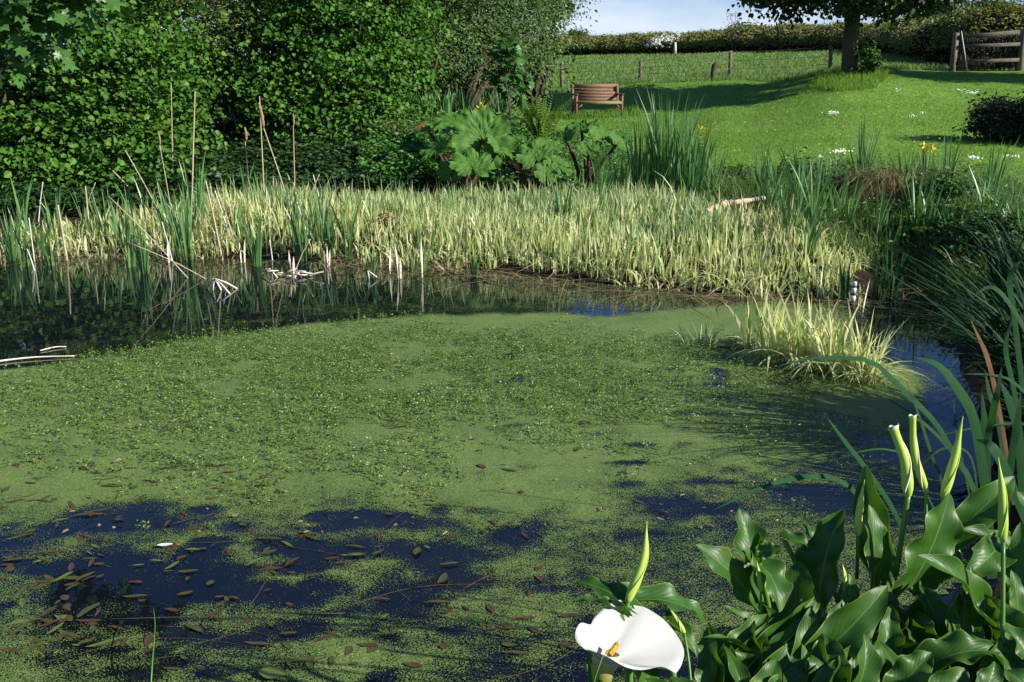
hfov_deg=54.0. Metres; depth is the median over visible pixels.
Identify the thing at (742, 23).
round bush
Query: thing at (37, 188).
shady undergrowth
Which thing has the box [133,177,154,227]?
cattail clump
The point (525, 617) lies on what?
floating leaf
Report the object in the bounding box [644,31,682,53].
hawthorn bush
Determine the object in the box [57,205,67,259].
dead stalk
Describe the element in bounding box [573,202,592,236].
cattail clump
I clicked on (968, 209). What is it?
cattail clump
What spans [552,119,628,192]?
gunnera plant
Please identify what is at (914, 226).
fern
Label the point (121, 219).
cattail clump
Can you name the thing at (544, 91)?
woodland tree
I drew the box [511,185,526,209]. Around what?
cattail clump
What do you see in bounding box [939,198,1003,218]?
fern
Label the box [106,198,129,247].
cattail clump
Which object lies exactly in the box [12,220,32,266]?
cattail clump
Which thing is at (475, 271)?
cattail clump
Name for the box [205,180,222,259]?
dead stalk
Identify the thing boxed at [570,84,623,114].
garden bench
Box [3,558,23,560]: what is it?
floating leaf
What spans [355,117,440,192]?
undergrowth
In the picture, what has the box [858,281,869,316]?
reed stub
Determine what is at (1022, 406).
strap leaf clump
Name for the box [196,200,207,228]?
cattail clump
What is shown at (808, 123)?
lawn grass
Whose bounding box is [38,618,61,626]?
floating leaf
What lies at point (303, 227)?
cattail clump
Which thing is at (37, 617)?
floating leaf
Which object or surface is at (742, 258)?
cattail clump
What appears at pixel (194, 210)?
cattail clump
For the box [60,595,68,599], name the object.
floating leaf
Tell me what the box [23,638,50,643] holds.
floating leaf
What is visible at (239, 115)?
woodland tree
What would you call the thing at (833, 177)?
bramble bush
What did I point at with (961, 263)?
strap leaf clump
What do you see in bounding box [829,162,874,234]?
cattail clump
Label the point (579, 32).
round bush
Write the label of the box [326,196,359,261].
cattail clump
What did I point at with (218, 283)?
bent reed
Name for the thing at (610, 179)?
cattail clump
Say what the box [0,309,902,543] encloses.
water weed
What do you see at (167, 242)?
dead stalk
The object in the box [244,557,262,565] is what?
floating leaf
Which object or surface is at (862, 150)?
cattail clump
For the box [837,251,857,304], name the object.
cattail clump
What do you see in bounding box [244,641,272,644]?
floating leaf
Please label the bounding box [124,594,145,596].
floating leaf
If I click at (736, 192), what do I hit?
margin grass
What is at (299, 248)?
cattail clump
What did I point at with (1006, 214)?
cattail clump
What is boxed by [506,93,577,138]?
fern
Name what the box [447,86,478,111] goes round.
iris clump
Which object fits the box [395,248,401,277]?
reed stub
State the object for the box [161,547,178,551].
floating leaf
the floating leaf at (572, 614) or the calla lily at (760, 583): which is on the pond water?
the floating leaf at (572, 614)
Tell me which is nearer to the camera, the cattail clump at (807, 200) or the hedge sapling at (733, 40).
the cattail clump at (807, 200)
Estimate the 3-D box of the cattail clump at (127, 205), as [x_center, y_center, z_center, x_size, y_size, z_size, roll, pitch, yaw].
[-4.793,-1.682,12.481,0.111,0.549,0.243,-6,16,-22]
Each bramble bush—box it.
[706,160,760,187]
[775,147,832,187]
[812,157,894,208]
[886,161,986,217]
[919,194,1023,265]
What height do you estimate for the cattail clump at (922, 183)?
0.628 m
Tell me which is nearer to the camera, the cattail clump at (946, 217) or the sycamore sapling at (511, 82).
the cattail clump at (946, 217)
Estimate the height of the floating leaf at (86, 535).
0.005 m
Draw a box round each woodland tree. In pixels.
[0,0,279,131]
[0,27,103,140]
[132,0,406,122]
[244,0,515,111]
[423,0,575,118]
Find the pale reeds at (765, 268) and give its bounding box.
[0,171,888,306]
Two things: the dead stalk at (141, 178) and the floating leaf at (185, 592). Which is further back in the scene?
the dead stalk at (141, 178)
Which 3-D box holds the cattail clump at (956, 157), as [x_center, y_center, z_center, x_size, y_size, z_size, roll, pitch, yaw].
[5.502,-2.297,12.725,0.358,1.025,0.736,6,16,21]
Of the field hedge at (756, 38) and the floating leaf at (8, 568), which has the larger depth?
the field hedge at (756, 38)
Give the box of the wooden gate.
[949,28,1023,70]
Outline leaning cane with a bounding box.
[961,31,967,72]
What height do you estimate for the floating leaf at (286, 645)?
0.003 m
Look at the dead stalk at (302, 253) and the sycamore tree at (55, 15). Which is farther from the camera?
the dead stalk at (302, 253)
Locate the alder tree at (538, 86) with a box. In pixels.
[494,0,600,110]
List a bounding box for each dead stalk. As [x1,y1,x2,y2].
[28,218,34,259]
[38,182,42,221]
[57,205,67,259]
[85,186,90,229]
[109,197,187,277]
[112,170,138,198]
[125,150,158,212]
[130,243,205,278]
[162,222,173,263]
[171,85,173,168]
[191,91,195,196]
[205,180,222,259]
[215,191,226,226]
[217,191,235,246]
[217,203,234,249]
[259,96,264,197]
[296,239,310,267]
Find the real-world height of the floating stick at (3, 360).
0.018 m
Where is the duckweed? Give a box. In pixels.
[0,274,977,681]
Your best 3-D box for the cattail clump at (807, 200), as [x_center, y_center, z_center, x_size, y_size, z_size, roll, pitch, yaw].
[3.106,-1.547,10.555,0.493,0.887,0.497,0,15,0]
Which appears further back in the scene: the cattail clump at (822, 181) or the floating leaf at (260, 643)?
the cattail clump at (822, 181)
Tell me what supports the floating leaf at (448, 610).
on the pond water
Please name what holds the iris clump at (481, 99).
on the ground at (862, 278)
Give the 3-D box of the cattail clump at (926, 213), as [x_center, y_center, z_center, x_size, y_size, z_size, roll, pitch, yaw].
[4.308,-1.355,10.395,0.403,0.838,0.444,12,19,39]
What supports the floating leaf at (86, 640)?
on the pond water
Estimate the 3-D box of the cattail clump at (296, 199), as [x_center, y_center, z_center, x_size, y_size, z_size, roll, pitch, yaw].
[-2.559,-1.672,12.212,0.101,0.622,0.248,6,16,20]
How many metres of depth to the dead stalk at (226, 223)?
11.44 m
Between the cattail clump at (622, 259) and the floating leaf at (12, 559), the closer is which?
the floating leaf at (12, 559)
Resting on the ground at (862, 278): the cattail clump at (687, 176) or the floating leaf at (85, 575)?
the cattail clump at (687, 176)
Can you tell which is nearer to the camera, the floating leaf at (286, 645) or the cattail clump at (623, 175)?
the floating leaf at (286, 645)
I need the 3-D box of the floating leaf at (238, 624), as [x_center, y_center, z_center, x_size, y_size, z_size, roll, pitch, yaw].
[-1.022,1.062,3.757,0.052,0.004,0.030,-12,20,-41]
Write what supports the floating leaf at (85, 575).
on the pond water
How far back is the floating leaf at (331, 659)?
3.53 m
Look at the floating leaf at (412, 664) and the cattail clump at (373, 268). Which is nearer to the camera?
the floating leaf at (412, 664)
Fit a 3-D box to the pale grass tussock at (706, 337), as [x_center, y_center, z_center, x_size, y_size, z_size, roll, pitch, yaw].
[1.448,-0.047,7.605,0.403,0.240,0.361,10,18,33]
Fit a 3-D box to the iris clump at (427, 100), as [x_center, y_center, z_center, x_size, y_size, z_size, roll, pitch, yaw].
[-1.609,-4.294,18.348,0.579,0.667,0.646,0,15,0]
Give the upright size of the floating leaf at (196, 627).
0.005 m
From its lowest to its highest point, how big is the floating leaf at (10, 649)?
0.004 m
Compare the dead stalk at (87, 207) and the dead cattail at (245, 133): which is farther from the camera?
the dead cattail at (245, 133)
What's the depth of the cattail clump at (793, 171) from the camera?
11.91 m
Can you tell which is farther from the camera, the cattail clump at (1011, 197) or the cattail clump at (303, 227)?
the cattail clump at (303, 227)
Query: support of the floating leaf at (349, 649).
on the pond water
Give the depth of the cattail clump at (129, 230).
11.57 m
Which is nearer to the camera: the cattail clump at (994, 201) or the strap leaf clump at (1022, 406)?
the strap leaf clump at (1022, 406)
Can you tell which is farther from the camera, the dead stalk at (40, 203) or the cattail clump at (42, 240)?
the dead stalk at (40, 203)
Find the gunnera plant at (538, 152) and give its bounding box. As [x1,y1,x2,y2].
[505,137,575,196]
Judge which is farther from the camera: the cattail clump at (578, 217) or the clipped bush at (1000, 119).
the clipped bush at (1000, 119)
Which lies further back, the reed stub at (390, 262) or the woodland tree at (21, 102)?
the woodland tree at (21, 102)
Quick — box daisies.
[747,88,1018,159]
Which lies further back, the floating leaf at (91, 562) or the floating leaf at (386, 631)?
the floating leaf at (91, 562)
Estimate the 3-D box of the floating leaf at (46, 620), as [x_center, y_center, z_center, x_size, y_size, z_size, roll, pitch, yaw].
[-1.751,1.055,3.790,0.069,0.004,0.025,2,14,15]
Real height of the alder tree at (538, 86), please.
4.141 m
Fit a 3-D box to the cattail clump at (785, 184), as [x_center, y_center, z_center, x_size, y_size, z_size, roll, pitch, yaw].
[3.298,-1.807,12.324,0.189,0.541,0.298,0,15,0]
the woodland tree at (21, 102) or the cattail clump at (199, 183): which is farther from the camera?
the woodland tree at (21, 102)
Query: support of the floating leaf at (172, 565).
on the pond water
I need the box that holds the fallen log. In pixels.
[703,196,765,215]
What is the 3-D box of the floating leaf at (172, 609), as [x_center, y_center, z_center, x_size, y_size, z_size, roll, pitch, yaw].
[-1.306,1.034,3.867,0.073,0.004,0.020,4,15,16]
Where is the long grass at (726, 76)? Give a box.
[544,64,899,94]
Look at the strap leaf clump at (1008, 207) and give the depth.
9.98 m
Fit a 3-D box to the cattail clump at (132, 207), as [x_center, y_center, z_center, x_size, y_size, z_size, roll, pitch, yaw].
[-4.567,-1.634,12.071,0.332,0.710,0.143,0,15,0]
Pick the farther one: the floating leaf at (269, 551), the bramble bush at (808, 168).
the bramble bush at (808, 168)
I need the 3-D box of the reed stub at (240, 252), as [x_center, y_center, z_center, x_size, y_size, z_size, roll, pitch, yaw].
[-2.943,-0.956,10.967,0.070,0.308,0.008,-11,18,-36]
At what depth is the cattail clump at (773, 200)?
11.80 m
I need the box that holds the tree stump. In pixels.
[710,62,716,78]
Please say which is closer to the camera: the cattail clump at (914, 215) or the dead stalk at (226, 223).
the cattail clump at (914, 215)
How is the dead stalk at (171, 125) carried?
on the ground at (862, 278)
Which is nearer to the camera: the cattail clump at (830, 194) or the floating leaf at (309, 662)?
the floating leaf at (309, 662)
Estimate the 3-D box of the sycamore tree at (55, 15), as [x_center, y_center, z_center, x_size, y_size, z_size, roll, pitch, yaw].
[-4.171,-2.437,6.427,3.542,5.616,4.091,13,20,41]
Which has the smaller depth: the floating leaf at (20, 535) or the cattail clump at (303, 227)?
the floating leaf at (20, 535)
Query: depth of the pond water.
4.62 m
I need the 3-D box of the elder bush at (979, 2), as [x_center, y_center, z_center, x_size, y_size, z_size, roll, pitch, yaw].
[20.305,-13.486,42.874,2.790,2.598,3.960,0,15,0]
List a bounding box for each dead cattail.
[158,132,169,199]
[244,127,248,187]
[258,102,285,193]
[292,114,294,183]
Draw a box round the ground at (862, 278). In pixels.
[0,54,1023,599]
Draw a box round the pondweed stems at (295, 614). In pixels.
[1,502,577,681]
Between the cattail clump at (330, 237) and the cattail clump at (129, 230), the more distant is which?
the cattail clump at (129, 230)
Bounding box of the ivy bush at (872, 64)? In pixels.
[846,39,885,76]
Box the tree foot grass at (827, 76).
[805,63,890,91]
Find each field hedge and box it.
[537,16,903,55]
[859,0,1023,66]
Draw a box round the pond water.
[0,252,998,681]
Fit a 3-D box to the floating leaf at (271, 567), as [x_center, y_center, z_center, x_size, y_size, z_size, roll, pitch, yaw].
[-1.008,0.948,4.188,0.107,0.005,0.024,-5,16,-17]
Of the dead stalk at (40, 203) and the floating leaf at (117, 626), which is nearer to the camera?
the floating leaf at (117, 626)
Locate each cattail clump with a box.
[0,202,24,260]
[7,193,29,248]
[10,177,32,218]
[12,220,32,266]
[15,207,37,244]
[22,214,44,256]
[32,226,57,265]
[34,227,51,256]
[38,191,59,235]
[46,203,64,239]
[47,187,60,222]
[69,187,95,234]
[77,194,90,240]
[83,187,106,222]
[87,189,107,244]
[88,209,100,235]
[100,186,110,229]
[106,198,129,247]
[113,197,128,236]
[116,177,144,229]
[121,187,130,222]
[122,210,131,250]
[122,239,135,267]
[129,217,150,273]
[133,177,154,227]
[150,190,178,242]
[154,173,198,261]
[155,210,174,258]
[172,150,209,212]
[178,184,204,239]
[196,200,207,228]
[222,171,230,198]
[224,192,244,238]
[234,161,254,192]
[240,209,263,266]
[253,169,270,204]
[275,178,299,225]
[288,198,318,260]
[288,209,308,258]
[288,221,301,250]
[293,181,306,222]
[297,210,307,246]
[301,180,335,242]
[319,212,336,260]
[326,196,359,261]
[361,195,373,227]
[364,248,378,278]
[387,176,402,196]
[409,254,420,275]
[413,225,422,250]
[417,240,430,274]
[463,179,475,194]
[469,251,479,278]
[479,190,498,210]
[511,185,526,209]
[549,173,578,218]
[571,171,589,193]
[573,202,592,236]
[591,156,619,203]
[606,151,629,195]
[616,101,677,193]
[616,198,625,222]
[617,246,628,268]
[636,91,704,198]
[665,112,712,197]
[674,227,682,242]
[706,145,728,194]
[731,227,743,245]
[740,248,749,269]
[749,138,774,196]
[749,144,796,217]
[762,220,781,258]
[764,153,788,194]
[775,182,813,237]
[776,173,789,211]
[776,178,797,210]
[777,141,820,206]
[778,237,790,269]
[787,140,840,230]
[789,197,835,260]
[791,153,836,232]
[805,146,847,200]
[821,151,843,185]
[823,179,848,226]
[825,179,862,219]
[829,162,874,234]
[834,156,879,210]
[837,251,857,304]
[846,113,887,173]
[849,147,887,210]
[862,173,899,252]
[868,260,894,305]
[881,207,903,239]
[881,221,901,257]
[883,239,909,300]
[887,152,924,187]
[889,201,914,252]
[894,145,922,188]
[897,169,936,244]
[910,175,944,248]
[911,176,950,249]
[912,165,939,197]
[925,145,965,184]
[935,122,966,180]
[937,190,985,252]
[947,176,963,216]
[950,199,989,231]
[957,181,1011,225]
[970,168,1011,218]
[973,166,1003,197]
[983,140,1017,190]
[1004,204,1022,223]
[1007,184,1022,221]
[1009,186,1023,239]
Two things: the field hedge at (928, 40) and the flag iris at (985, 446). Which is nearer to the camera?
the flag iris at (985, 446)
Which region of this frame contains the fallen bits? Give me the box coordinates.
[1,347,738,537]
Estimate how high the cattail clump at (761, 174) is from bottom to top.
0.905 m
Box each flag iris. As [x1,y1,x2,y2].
[714,355,982,545]
[914,257,1023,578]
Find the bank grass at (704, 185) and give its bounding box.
[515,130,1023,212]
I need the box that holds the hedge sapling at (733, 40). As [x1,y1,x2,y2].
[726,11,740,51]
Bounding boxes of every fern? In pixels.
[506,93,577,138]
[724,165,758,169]
[889,215,945,234]
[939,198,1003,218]
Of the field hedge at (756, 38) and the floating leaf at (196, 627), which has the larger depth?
the field hedge at (756, 38)
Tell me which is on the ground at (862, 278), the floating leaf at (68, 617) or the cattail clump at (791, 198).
the cattail clump at (791, 198)
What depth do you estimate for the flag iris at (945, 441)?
2.72 m
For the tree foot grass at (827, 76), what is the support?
on the ground at (862, 278)
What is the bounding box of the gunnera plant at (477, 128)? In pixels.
[415,106,517,197]
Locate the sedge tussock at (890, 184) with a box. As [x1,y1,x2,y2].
[810,146,955,212]
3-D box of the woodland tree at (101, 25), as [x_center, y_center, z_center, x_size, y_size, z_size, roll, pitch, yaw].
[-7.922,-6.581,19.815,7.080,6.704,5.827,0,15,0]
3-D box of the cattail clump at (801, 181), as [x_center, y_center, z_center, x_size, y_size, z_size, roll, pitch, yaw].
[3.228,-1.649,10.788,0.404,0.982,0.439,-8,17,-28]
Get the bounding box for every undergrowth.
[0,147,356,218]
[168,109,437,201]
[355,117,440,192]
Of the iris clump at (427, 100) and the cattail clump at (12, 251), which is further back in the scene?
the iris clump at (427, 100)
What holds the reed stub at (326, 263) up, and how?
in the pond water
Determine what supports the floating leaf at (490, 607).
on the pond water
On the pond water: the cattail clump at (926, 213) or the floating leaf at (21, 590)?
the floating leaf at (21, 590)
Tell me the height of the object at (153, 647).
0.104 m
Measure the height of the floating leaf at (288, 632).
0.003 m
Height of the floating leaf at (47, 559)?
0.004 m
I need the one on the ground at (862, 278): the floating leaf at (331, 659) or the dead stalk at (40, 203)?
the dead stalk at (40, 203)
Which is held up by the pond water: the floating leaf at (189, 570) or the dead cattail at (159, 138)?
the floating leaf at (189, 570)
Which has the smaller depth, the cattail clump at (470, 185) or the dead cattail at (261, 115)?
the dead cattail at (261, 115)
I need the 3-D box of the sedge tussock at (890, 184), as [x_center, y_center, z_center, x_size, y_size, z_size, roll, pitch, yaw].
[4.354,-1.816,11.554,1.991,0.760,1.805,-7,17,-26]
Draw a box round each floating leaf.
[1,648,19,651]
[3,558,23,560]
[4,566,14,570]
[5,618,35,625]
[8,621,28,635]
[9,533,32,538]
[12,584,27,598]
[18,642,42,652]
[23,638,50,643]
[28,615,40,619]
[32,550,55,553]
[38,556,52,561]
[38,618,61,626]
[40,605,57,615]
[41,618,54,622]
[44,575,53,579]
[45,635,66,642]
[46,622,63,633]
[51,571,72,581]
[59,630,79,636]
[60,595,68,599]
[62,576,81,578]
[63,615,72,619]
[68,500,76,510]
[68,563,74,570]
[72,512,104,515]
[75,532,96,538]
[76,571,94,580]
[76,619,102,621]
[77,602,99,617]
[77,638,95,643]
[86,637,121,646]
[87,621,97,625]
[88,558,94,566]
[99,640,117,645]
[101,484,121,486]
[107,625,124,628]
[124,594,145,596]
[144,634,152,645]
[158,543,171,545]
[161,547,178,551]
[164,667,181,669]
[165,561,178,568]
[165,608,180,610]
[177,591,192,594]
[178,569,197,571]
[186,625,202,631]
[202,610,219,618]
[232,622,244,626]
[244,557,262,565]
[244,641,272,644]
[255,536,281,538]
[258,566,282,569]
[258,666,286,678]
[261,549,275,553]
[273,658,311,662]
[280,631,295,633]
[281,642,290,649]
[285,557,298,565]
[305,655,313,667]
[306,535,320,539]
[310,635,332,643]
[329,656,333,664]
[345,645,352,654]
[346,552,366,555]
[358,643,378,646]
[368,646,377,651]
[379,630,391,633]
[404,662,422,666]
[413,547,420,554]
[423,599,451,602]
[437,573,447,582]
[440,643,448,648]
[441,562,458,564]
[442,609,453,612]
[487,604,494,612]
[497,625,522,628]
[501,622,510,626]
[501,642,514,645]
[503,650,527,653]
[512,616,534,619]
[528,626,537,632]
[560,641,570,648]
[561,613,582,616]
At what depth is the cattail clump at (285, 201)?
12.28 m
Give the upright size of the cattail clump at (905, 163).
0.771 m
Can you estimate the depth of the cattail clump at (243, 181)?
13.99 m
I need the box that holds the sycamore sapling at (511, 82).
[483,35,534,125]
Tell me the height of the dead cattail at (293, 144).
1.322 m
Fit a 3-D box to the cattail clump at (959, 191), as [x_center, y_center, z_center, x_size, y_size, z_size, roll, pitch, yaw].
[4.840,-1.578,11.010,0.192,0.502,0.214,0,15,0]
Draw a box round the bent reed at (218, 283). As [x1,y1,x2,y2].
[206,278,236,293]
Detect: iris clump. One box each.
[411,88,437,123]
[429,88,457,118]
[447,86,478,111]
[473,88,494,109]
[484,91,511,114]
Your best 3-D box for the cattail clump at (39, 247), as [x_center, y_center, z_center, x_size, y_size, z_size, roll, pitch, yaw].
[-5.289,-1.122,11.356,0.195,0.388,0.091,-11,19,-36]
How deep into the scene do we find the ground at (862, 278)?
20.99 m
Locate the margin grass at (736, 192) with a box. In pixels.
[696,156,1023,297]
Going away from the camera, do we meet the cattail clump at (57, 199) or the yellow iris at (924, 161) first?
the cattail clump at (57, 199)
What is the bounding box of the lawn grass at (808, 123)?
[513,72,1023,183]
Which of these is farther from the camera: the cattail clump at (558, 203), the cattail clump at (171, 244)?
the cattail clump at (558, 203)
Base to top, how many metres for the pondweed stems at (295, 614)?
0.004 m
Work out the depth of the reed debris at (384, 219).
11.77 m
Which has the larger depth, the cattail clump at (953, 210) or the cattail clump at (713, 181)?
the cattail clump at (713, 181)
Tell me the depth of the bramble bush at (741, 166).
14.90 m
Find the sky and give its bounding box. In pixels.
[25,0,1023,55]
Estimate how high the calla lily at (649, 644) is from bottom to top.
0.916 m
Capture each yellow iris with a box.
[468,102,493,113]
[687,125,721,181]
[913,141,938,174]
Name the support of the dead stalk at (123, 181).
on the ground at (862, 278)
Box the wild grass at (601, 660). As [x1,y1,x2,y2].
[594,639,618,681]
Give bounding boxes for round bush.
[557,24,591,38]
[723,19,762,29]
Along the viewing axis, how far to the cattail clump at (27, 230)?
11.70 m
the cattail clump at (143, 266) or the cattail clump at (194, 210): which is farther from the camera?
the cattail clump at (194, 210)
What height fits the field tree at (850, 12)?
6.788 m
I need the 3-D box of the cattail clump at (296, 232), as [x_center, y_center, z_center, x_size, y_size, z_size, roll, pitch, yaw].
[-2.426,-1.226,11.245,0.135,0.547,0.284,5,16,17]
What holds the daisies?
on the ground at (862, 278)
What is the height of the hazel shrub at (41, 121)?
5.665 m
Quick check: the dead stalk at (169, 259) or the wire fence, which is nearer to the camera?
the dead stalk at (169, 259)
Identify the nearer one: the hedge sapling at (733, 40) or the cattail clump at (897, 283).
the cattail clump at (897, 283)
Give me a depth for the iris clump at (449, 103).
18.61 m
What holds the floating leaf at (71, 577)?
on the pond water
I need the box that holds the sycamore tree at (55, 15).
[0,0,210,88]
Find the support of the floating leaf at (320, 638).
on the pond water
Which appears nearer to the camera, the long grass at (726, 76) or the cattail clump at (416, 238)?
the cattail clump at (416, 238)
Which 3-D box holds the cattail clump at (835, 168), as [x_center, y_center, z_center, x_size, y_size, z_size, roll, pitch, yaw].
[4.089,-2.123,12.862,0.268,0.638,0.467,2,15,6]
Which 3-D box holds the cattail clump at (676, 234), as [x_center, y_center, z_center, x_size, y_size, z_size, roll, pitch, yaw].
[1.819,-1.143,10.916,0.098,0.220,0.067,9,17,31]
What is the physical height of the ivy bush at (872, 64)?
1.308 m
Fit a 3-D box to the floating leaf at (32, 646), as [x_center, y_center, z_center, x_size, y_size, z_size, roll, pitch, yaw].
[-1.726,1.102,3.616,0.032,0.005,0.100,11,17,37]
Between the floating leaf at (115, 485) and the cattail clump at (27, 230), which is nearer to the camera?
the floating leaf at (115, 485)
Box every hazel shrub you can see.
[0,0,253,212]
[29,0,283,200]
[177,0,463,158]
[333,0,482,126]
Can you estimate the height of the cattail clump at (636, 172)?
1.387 m
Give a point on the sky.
(621, 16)
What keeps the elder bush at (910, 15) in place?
on the ground at (862, 278)
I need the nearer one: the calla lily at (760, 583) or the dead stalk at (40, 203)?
the calla lily at (760, 583)
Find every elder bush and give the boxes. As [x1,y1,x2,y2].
[898,8,954,21]
[957,0,1023,11]
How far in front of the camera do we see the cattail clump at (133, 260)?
10.71 m
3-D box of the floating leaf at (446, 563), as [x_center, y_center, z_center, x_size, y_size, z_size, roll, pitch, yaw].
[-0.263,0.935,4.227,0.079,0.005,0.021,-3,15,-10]
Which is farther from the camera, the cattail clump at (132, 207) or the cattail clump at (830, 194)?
the cattail clump at (132, 207)
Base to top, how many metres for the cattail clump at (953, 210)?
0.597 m
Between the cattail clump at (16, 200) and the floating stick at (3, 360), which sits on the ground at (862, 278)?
the cattail clump at (16, 200)
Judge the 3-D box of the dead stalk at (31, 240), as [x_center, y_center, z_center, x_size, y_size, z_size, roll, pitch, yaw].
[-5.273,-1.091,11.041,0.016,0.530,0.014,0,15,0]
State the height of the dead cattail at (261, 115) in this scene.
1.500 m
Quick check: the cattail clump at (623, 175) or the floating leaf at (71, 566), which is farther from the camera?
the cattail clump at (623, 175)
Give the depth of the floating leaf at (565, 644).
3.62 m
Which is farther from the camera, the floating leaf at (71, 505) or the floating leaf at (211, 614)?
the floating leaf at (71, 505)
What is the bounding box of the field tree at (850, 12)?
[727,0,984,75]
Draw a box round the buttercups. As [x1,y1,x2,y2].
[714,90,1021,167]
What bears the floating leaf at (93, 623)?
on the pond water
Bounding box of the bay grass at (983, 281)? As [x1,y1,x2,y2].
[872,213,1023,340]
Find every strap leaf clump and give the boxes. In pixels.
[836,223,1023,436]
[931,333,1023,441]
[932,246,998,286]
[935,191,1023,299]
[960,177,1023,224]
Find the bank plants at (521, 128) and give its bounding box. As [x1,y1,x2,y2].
[403,107,633,188]
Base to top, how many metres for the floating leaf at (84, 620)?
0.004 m
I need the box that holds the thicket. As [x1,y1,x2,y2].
[948,35,1018,68]
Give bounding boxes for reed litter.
[0,245,963,332]
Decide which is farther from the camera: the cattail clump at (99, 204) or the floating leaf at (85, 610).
the cattail clump at (99, 204)
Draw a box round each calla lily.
[571,522,710,681]
[694,508,813,681]
[752,466,904,681]
[879,414,1016,681]
[966,457,1023,681]
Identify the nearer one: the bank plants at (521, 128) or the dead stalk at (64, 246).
the dead stalk at (64, 246)
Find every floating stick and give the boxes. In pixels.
[0,355,73,361]
[40,346,65,350]
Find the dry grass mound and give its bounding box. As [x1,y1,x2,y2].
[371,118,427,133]
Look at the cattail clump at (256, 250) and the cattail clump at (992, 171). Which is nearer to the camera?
the cattail clump at (256, 250)
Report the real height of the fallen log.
0.154 m
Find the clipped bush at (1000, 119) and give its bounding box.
[951,91,1023,143]
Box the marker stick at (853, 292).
[850,281,856,309]
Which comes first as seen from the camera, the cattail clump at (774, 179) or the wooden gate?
the cattail clump at (774, 179)
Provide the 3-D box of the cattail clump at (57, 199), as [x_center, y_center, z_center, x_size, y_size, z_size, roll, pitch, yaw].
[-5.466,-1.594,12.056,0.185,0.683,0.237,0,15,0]
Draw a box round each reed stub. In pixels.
[239,240,245,262]
[289,254,294,273]
[324,250,329,266]
[389,247,390,274]
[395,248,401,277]
[420,243,422,276]
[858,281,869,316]
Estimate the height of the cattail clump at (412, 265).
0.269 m
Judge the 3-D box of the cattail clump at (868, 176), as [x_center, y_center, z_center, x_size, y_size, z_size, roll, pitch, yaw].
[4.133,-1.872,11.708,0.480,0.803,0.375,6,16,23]
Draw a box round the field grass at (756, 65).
[542,49,948,88]
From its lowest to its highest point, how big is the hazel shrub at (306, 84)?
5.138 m
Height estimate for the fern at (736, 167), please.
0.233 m
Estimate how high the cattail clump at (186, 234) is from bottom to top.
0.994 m
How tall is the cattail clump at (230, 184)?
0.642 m
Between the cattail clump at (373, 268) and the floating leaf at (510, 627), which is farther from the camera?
the cattail clump at (373, 268)
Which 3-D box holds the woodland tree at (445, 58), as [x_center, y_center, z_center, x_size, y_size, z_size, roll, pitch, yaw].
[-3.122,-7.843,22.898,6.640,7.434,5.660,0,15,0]
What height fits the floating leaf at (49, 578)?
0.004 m
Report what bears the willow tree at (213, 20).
on the ground at (862, 278)
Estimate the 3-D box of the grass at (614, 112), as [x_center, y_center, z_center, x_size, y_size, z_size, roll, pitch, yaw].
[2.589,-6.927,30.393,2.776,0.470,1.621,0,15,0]
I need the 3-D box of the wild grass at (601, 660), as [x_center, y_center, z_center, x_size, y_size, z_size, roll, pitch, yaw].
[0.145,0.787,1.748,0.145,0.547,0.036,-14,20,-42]
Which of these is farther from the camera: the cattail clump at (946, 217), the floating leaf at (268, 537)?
the cattail clump at (946, 217)
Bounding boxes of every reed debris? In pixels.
[261,268,323,277]
[372,213,397,225]
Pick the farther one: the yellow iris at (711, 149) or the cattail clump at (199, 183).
the yellow iris at (711, 149)
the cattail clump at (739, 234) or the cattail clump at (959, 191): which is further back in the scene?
the cattail clump at (959, 191)
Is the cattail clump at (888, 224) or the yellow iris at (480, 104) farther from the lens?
the yellow iris at (480, 104)
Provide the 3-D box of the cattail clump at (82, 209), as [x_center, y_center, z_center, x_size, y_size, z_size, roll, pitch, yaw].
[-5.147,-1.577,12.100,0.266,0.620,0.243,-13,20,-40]
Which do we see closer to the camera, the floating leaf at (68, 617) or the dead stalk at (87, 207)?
the floating leaf at (68, 617)
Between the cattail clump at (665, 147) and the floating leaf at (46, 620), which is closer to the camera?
the floating leaf at (46, 620)
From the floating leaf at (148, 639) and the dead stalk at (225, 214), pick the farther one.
the dead stalk at (225, 214)
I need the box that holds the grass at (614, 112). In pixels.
[554,104,643,119]
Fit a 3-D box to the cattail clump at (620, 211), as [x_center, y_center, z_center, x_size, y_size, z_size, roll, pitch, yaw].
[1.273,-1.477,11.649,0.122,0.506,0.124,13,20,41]
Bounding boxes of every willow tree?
[104,0,297,134]
[383,0,599,115]
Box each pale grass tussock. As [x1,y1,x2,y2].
[674,318,733,346]
[701,286,928,389]
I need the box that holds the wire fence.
[560,46,832,87]
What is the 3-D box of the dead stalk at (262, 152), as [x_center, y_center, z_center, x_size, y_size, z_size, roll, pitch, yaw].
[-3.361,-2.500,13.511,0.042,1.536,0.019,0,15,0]
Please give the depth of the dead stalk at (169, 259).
10.08 m
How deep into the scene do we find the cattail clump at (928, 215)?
10.36 m
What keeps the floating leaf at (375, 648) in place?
on the pond water
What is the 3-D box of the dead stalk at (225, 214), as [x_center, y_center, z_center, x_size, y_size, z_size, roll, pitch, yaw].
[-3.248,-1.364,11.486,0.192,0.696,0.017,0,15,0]
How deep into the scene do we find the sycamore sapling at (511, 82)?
19.00 m

